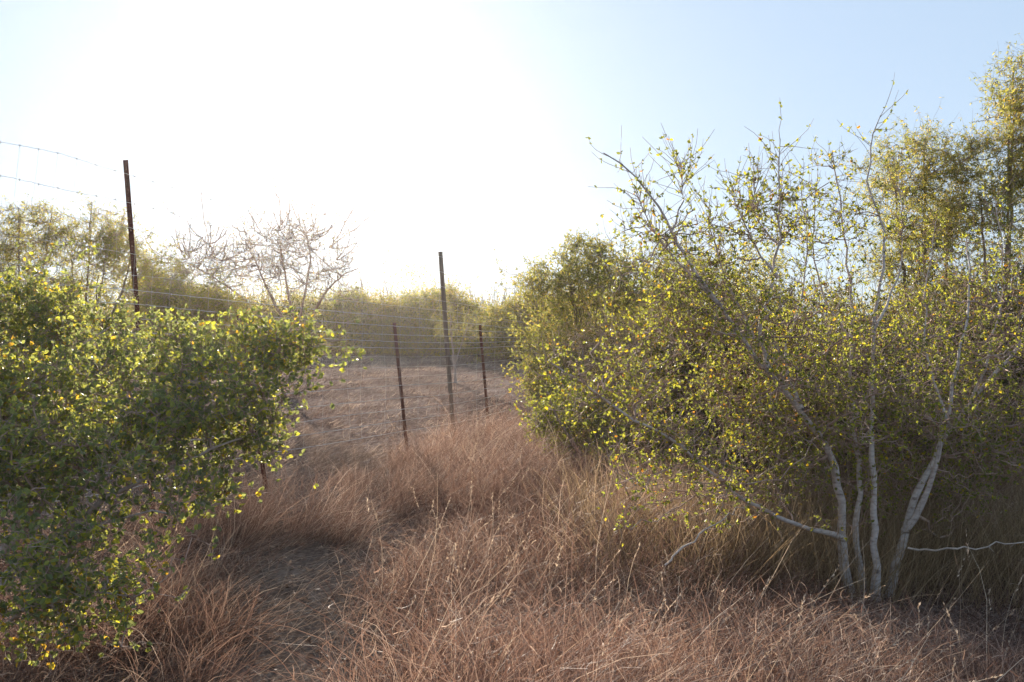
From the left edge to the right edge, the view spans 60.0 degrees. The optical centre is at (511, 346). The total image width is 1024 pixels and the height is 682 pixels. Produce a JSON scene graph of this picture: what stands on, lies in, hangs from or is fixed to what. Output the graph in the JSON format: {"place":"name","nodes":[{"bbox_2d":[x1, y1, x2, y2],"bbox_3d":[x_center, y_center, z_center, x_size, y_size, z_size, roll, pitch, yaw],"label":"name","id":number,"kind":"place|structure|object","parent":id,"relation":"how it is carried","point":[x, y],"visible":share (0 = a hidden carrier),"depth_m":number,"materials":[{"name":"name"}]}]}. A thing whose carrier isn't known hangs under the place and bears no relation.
{"place":"outdoors","nodes":[
{"label":"outdoors","id":0,"kind":"place"},
{"bbox_2d":[185,449,410,681],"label":"path","id":1,"kind":"structure","parent":0,"point":[309,552],"depth_m":4.51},
{"bbox_2d":[0,344,1023,681],"bbox_3d":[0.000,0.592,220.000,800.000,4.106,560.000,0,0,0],"label":"ground","id":2,"kind":"structure","parent":0,"point":[384,370],"depth_m":11.94,"materials":[{"name":"soil"}]},
{"bbox_2d":[1,300,48,359],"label":"tree","id":3,"kind":"object","parent":2,"relation":"on","point":[21,334],"visible":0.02,"depth_m":26.58,"materials":[{"name":"green plant"}]},
{"bbox_2d":[0,193,108,407],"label":"feathery tree","id":4,"kind":"object","parent":2,"relation":"on","point":[18,217],"visible":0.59,"depth_m":13.54,"materials":[{"name":"green plant"}]},
{"bbox_2d":[2,190,197,403],"bbox_3d":[-6.440,-0.690,13.983,2.698,3.577,2.393,0,0,0],"label":"feathery tree","id":5,"kind":"object","parent":2,"relation":"on","point":[114,239],"visible":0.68,"depth_m":13.81,"materials":[{"name":"green plant"}]},
{"bbox_2d":[0,225,211,524],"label":"upright green bush","id":6,"kind":"object","parent":2,"relation":"on","point":[38,325],"visible":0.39,"depth_m":5.40,"materials":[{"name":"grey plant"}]},
{"bbox_2d":[78,296,164,361],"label":"tree","id":7,"kind":"object","parent":2,"relation":"on","point":[110,305],"visible":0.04,"depth_m":27.58,"materials":[{"name":"green plant"}]},
{"bbox_2d":[132,307,191,353],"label":"tree","id":8,"kind":"object","parent":2,"relation":"on","point":[161,337],"visible":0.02,"depth_m":30.48,"materials":[{"name":"green plant"}]},
{"bbox_2d":[0,291,376,675],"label":"arching green bush","id":9,"kind":"object","parent":2,"relation":"on","point":[82,444],"visible":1,"depth_m":3.74,"materials":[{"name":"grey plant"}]},
{"bbox_2d":[129,281,264,349],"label":"tree","id":10,"kind":"object","parent":2,"relation":"on","point":[222,296],"visible":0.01,"depth_m":32.95,"materials":[{"name":"green plant"}]},
{"bbox_2d":[122,246,280,367],"bbox_3d":[-6.158,-0.531,17.088,3.275,2.918,2.844,0,0,0],"label":"feathery tree","id":11,"kind":"object","parent":2,"relation":"on","point":[215,305],"visible":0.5,"depth_m":16.56,"materials":[{"name":"green plant"}]},
{"bbox_2d":[0,427,507,681],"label":"path edge grass","id":12,"kind":"structure","parent":2,"relation":"on","point":[259,526],"depth_m":5.30,"materials":[{"name":"brown plant"}]},
{"bbox_2d":[227,287,285,351],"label":"tree","id":13,"kind":"object","parent":2,"relation":"on","point":[261,309],"visible":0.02,"depth_m":33.77,"materials":[{"name":"green plant"}]},
{"bbox_2d":[144,171,375,358],"bbox_3d":[-5.142,-1.684,18.017,4.815,3.913,3.552,0,0,-15],"label":"bare tree","id":14,"kind":"object","parent":2,"relation":"on","point":[251,246],"visible":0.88,"depth_m":17.87,"materials":[{"name":"beige plant"}]},
{"bbox_2d":[0,141,568,527],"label":"wire fence","id":15,"kind":"object","parent":2,"relation":"on","point":[134,267],"visible":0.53,"depth_m":8.51,"materials":[{"name":"metal"}]},
{"bbox_2d":[259,301,322,355],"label":"tree","id":16,"kind":"object","parent":2,"relation":"on","point":[298,311],"visible":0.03,"depth_m":32.77,"materials":[{"name":"green plant"}]},
{"bbox_2d":[257,281,381,351],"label":"tree","id":17,"kind":"object","parent":2,"relation":"on","point":[311,300],"visible":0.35,"depth_m":34.23,"materials":[{"name":"green plant"}]},
{"bbox_2d":[298,284,423,355],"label":"tree","id":18,"kind":"object","parent":2,"relation":"on","point":[356,342],"visible":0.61,"depth_m":32.82,"materials":[{"name":"green plant"}]},
{"bbox_2d":[0,417,732,681],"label":"flattened thatch","id":19,"kind":"object","parent":2,"relation":"on","point":[331,465],"visible":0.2,"depth_m":4.92,"materials":[{"name":"brown plant"}]},
{"bbox_2d":[349,298,449,353],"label":"tree","id":20,"kind":"object","parent":2,"relation":"on","point":[390,322],"visible":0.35,"depth_m":33.15,"materials":[{"name":"green plant"}]},
{"bbox_2d":[366,278,483,354],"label":"tree","id":21,"kind":"object","parent":2,"relation":"on","point":[425,294],"visible":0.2,"depth_m":34.21,"materials":[{"name":"green plant"}]},
{"bbox_2d":[376,278,495,357],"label":"tree","id":22,"kind":"object","parent":2,"relation":"on","point":[430,337],"visible":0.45,"depth_m":32.12,"materials":[{"name":"green plant"}]},
{"bbox_2d":[426,301,496,382],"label":"sapling","id":23,"kind":"object","parent":2,"relation":"on","point":[439,323],"visible":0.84,"depth_m":18.99,"materials":[{"name":"green plant"}]},
{"bbox_2d":[448,295,514,355],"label":"tree","id":24,"kind":"object","parent":2,"relation":"on","point":[474,315],"visible":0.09,"depth_m":31.75,"materials":[{"name":"green plant"}]},
{"bbox_2d":[463,294,528,358],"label":"tree","id":25,"kind":"object","parent":2,"relation":"on","point":[498,314],"visible":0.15,"depth_m":29.38,"materials":[{"name":"green plant"}]},
{"bbox_2d":[0,349,1022,565],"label":"clearing stubble","id":26,"kind":"object","parent":2,"relation":"on","point":[361,415],"visible":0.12,"depth_m":14.11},
{"bbox_2d":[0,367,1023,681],"bbox_3d":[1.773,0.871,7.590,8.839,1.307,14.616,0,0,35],"label":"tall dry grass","id":27,"kind":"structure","parent":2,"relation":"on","point":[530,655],"depth_m":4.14,"materials":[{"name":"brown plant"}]},
{"bbox_2d":[0,447,1023,681],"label":"ground litter","id":28,"kind":"object","parent":2,"relation":"on","point":[371,583],"visible":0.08,"depth_m":4.59,"materials":[{"name":"brown plant"}]},
{"bbox_2d":[23,274,1002,349],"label":"distant trunks","id":29,"kind":"object","parent":2,"relation":"on","point":[503,297],"visible":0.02,"depth_m":41.27,"materials":[{"name":"brown plant"}]},
{"bbox_2d":[3,241,1023,348],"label":"distant brush","id":30,"kind":"object","parent":2,"relation":"on","point":[412,273],"visible":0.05,"depth_m":42.86,"materials":[{"name":"green plant"}]},
{"bbox_2d":[4,388,1023,681],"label":"seed head grass","id":31,"kind":"structure","parent":2,"relation":"on","point":[628,580],"depth_m":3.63,"materials":[{"name":"plant"}]},
{"bbox_2d":[453,285,574,363],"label":"tree","id":32,"kind":"object","parent":2,"relation":"on","point":[500,326],"visible":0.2,"depth_m":27.73,"materials":[{"name":"green plant"}]},
{"bbox_2d":[501,318,623,421],"bbox_3d":[0.748,0.414,11.393,1.729,1.535,1.706,0,0,38],"label":"yellow bush","id":33,"kind":"object","parent":2,"relation":"on","point":[536,386],"visible":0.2,"depth_m":11.29,"materials":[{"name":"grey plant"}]},
{"bbox_2d":[488,223,661,383],"bbox_3d":[1.086,-0.335,12.686,2.818,2.714,2.408,0,0,-9],"label":"thicket tree","id":34,"kind":"object","parent":2,"relation":"on","point":[559,280],"visible":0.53,"depth_m":12.21,"materials":[{"name":"green plant"}]},
{"bbox_2d":[505,277,659,359],"bbox_3d":[2.775,-0.628,27.127,6.038,3.560,5.547,0,0,-14],"label":"tree","id":35,"kind":"object","parent":2,"relation":"on","point":[520,348],"visible":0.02,"depth_m":26.79,"materials":[{"name":"green plant"}]},
{"bbox_2d":[509,368,671,472],"bbox_3d":[0.779,0.754,8.175,1.558,1.194,1.796,0,0,-37],"label":"yellow bush","id":36,"kind":"object","parent":2,"relation":"on","point":[579,425],"visible":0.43,"depth_m":8.02,"materials":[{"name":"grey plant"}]},
{"bbox_2d":[529,296,733,444],"bbox_3d":[1.448,0.343,8.741,2.034,1.857,2.222,0,0,40],"label":"bush","id":37,"kind":"object","parent":2,"relation":"on","point":[587,347],"visible":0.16,"depth_m":8.58,"materials":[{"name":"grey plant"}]},
{"bbox_2d":[584,289,715,342],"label":"tree","id":38,"kind":"object","parent":2,"relation":"on","point":[635,308],"visible":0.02,"depth_m":26.05,"materials":[{"name":"green plant"}]},
{"bbox_2d":[546,208,806,406],"bbox_3d":[2.380,-0.341,12.592,3.929,2.922,3.204,0,0,0],"label":"thicket tree","id":39,"kind":"object","parent":2,"relation":"on","point":[646,285],"visible":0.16,"depth_m":12.06,"materials":[{"name":"green plant"}]},
{"bbox_2d":[569,260,908,493],"bbox_3d":[1.799,0.297,6.922,2.459,2.030,2.708,0,0,32],"label":"thicket bush","id":40,"kind":"object","parent":2,"relation":"on","point":[656,349],"visible":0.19,"depth_m":6.51,"materials":[{"name":"green plant"}]},
{"bbox_2d":[508,74,1023,601],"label":"pale stemmed bush","id":41,"kind":"object","parent":2,"relation":"on","point":[776,376],"visible":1,"depth_m":4.57,"materials":[{"name":"green plant"}]},
{"bbox_2d":[664,500,749,565],"bbox_3d":[0.903,0.854,4.064,0.453,0.277,0.039,0,0,-19],"label":"dead branch","id":42,"kind":"object","parent":41,"relation":"attached to","point":[675,553],"visible":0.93,"depth_m":4.05,"materials":[{"name":"brown wood"}]},
{"bbox_2d":[513,433,1023,630],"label":"undergrowth grass","id":43,"kind":"structure","parent":2,"relation":"on","point":[896,527],"depth_m":4.91,"materials":[{"name":"brown plant"}]},
{"bbox_2d":[907,541,1023,551],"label":"dead branch","id":44,"kind":"object","parent":43,"relation":"on","point":[915,549],"visible":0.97,"depth_m":4.47,"materials":[{"name":"grey wood"}]},
{"bbox_2d":[716,230,965,414],"bbox_3d":[4.255,-0.127,11.940,3.672,2.873,3.838,0,0,-36],"label":"thicket tree","id":45,"kind":"object","parent":2,"relation":"on","point":[825,315],"visible":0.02,"depth_m":11.91,"materials":[{"name":"green plant"}]},
{"bbox_2d":[688,266,1023,502],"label":"thicket bush","id":46,"kind":"object","parent":2,"relation":"on","point":[898,362],"visible":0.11,"depth_m":6.54,"materials":[{"name":"green plant"}]},
{"bbox_2d":[824,97,1018,444],"bbox_3d":[3.826,-0.549,8.668,1.792,3.555,2.076,0,0,0],"label":"feathery tree","id":47,"kind":"object","parent":2,"relation":"on","point":[914,203],"visible":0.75,"depth_m":8.37,"materials":[{"name":"green plant"}]},
{"bbox_2d":[869,252,1023,475],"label":"thicket bush","id":48,"kind":"object","parent":2,"relation":"on","point":[1000,320],"visible":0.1,"depth_m":6.88,"materials":[{"name":"green plant"}]},
{"bbox_2d":[922,33,1023,467],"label":"feathery tree","id":49,"kind":"object","parent":2,"relation":"on","point":[1014,155],"visible":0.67,"depth_m":7.93,"materials":[{"name":"green plant"}]},
{"bbox_2d":[0,0,1023,342],"label":"sky","id":50,"kind":"structure","parent":0,"point":[465,125],"materials":[{"name":"white"}]}
]}

